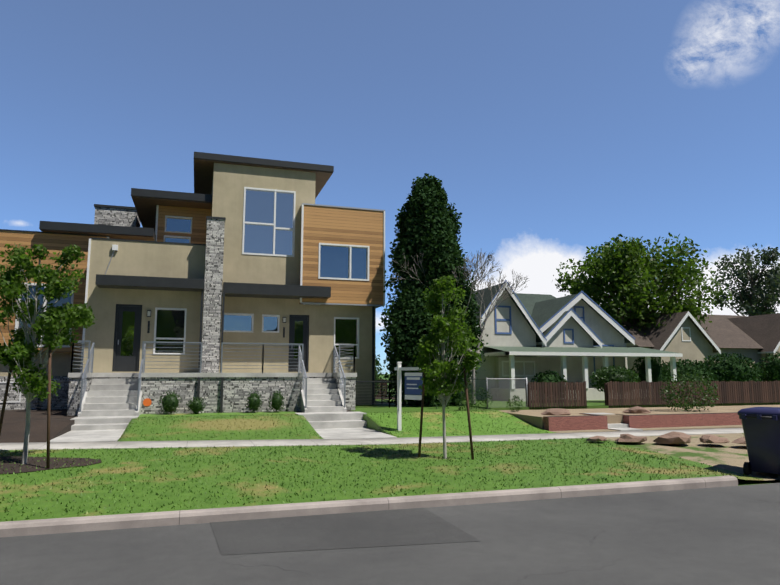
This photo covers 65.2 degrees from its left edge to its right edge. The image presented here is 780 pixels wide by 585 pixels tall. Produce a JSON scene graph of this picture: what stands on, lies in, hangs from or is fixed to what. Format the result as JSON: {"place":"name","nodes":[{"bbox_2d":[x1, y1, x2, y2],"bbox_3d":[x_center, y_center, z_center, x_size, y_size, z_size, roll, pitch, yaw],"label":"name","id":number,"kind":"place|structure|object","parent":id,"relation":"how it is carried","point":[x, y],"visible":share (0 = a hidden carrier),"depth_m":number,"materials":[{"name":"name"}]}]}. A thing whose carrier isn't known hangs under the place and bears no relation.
{"place":"outdoors","nodes":[
{"label":"outdoors","id":0,"kind":"place"},
{"bbox_2d":[0,437,762,520],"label":"verge grass","id":1,"kind":"structure","parent":0,"point":[393,464],"depth_m":11.59,"materials":[{"name":"green plant"}]},
{"bbox_2d":[0,374,779,584],"bbox_3d":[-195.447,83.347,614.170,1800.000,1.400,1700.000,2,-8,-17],"label":"ground","id":2,"kind":"structure","parent":0,"point":[711,529],"depth_m":9.06,"materials":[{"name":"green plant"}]},
{"bbox_2d":[0,243,96,463],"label":"street tree","id":3,"kind":"object","parent":2,"relation":"on","point":[18,356],"visible":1,"depth_m":11.30,"materials":[{"name":"green plant"}]},
{"bbox_2d":[0,152,416,416],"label":"modern house","id":4,"kind":"structure","parent":2,"relation":"on","point":[230,283],"depth_m":23.52,"materials":[{"name":"paint"}]},
{"bbox_2d":[0,345,473,469],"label":"tree stakes","id":5,"kind":"object","parent":2,"relation":"on","point":[49,412],"visible":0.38,"depth_m":11.37,"materials":[{"name":"brown wood"}]},
{"bbox_2d":[120,409,555,440],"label":"lawn grass","id":6,"kind":"structure","parent":2,"relation":"on","point":[190,418],"depth_m":17.93,"materials":[{"name":"green plant"}]},
{"bbox_2d":[394,362,421,430],"bbox_3d":[0.558,3.055,17.677,1.103,2.090,0.162,-7,-11,44],"label":"sign post","id":7,"kind":"object","parent":2,"relation":"on","point":[413,381],"visible":0.83,"depth_m":17.77,"materials":[{"name":"white wood"}]},
{"bbox_2d":[377,173,488,406],"bbox_3d":[1.599,0.143,26.044,4.794,10.591,4.765,2,-8,-17],"label":"conifer","id":8,"kind":"object","parent":2,"relation":"on","point":[427,225],"visible":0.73,"depth_m":25.04,"materials":[{"name":"green plant"}]},
{"bbox_2d":[413,275,483,458],"bbox_3d":[1.225,1.565,13.139,1.442,3.930,1.472,0,-8,-2],"label":"street tree","id":9,"kind":"object","parent":2,"relation":"on","point":[443,379],"visible":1,"depth_m":12.98,"materials":[{"name":"green plant"}]},
{"bbox_2d":[390,250,528,403],"bbox_3d":[2.906,1.328,24.510,5.356,6.424,4.278,2,-8,-17],"label":"bare tree","id":10,"kind":"object","parent":2,"relation":"on","point":[482,270],"visible":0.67,"depth_m":24.91,"materials":[{"name":"grey plant"}]},
{"bbox_2d":[158,347,779,414],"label":"shrubs","id":11,"kind":"object","parent":2,"relation":"on","point":[732,368],"visible":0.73,"depth_m":27.63,"materials":[{"name":"green plant"}]},
{"bbox_2d":[454,377,527,408],"bbox_3d":[2.943,4.379,27.015,1.698,1.280,9.406,2,-8,-17],"label":"chain link","id":12,"kind":"object","parent":2,"relation":"on","point":[514,392],"visible":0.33,"depth_m":22.69,"materials":[{"name":"grey metal"}]},
{"bbox_2d":[462,280,682,400],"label":"cream house","id":13,"kind":"structure","parent":2,"relation":"on","point":[579,337],"depth_m":30.20,"materials":[{"name":"paint"}]},
{"bbox_2d":[375,379,779,409],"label":"wood fence","id":14,"kind":"object","parent":2,"relation":"on","point":[751,392],"visible":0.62,"depth_m":24.36,"materials":[{"name":"brown wood"}]},
{"bbox_2d":[553,232,732,333],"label":"tree","id":15,"kind":"object","parent":2,"relation":"on","point":[635,280],"visible":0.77,"depth_m":46.07,"materials":[{"name":"green plant"}]},
{"bbox_2d":[541,406,745,443],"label":"retaining wall","id":16,"kind":"structure","parent":2,"relation":"on","point":[591,421],"depth_m":19.39,"materials":[{"name":"brick"}]},
{"bbox_2d":[612,311,779,381],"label":"brown house","id":17,"kind":"structure","parent":2,"relation":"on","point":[756,338],"depth_m":45.40,"materials":[{"name":"beige paint"}]},
{"bbox_2d":[710,243,779,315],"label":"tree","id":18,"kind":"object","parent":2,"relation":"on","point":[748,301],"visible":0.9,"depth_m":60.29,"materials":[{"name":"green plant"}]},
{"bbox_2d":[737,407,779,474],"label":"recycling bin","id":19,"kind":"object","parent":2,"relation":"on","point":[761,427],"visible":0.94,"depth_m":11.96,"materials":[{"name":"plastic"}]},
{"bbox_2d":[0,0,779,373],"label":"sky","id":20,"kind":"structure","parent":0,"point":[556,130],"materials":[{"name":"blue"}]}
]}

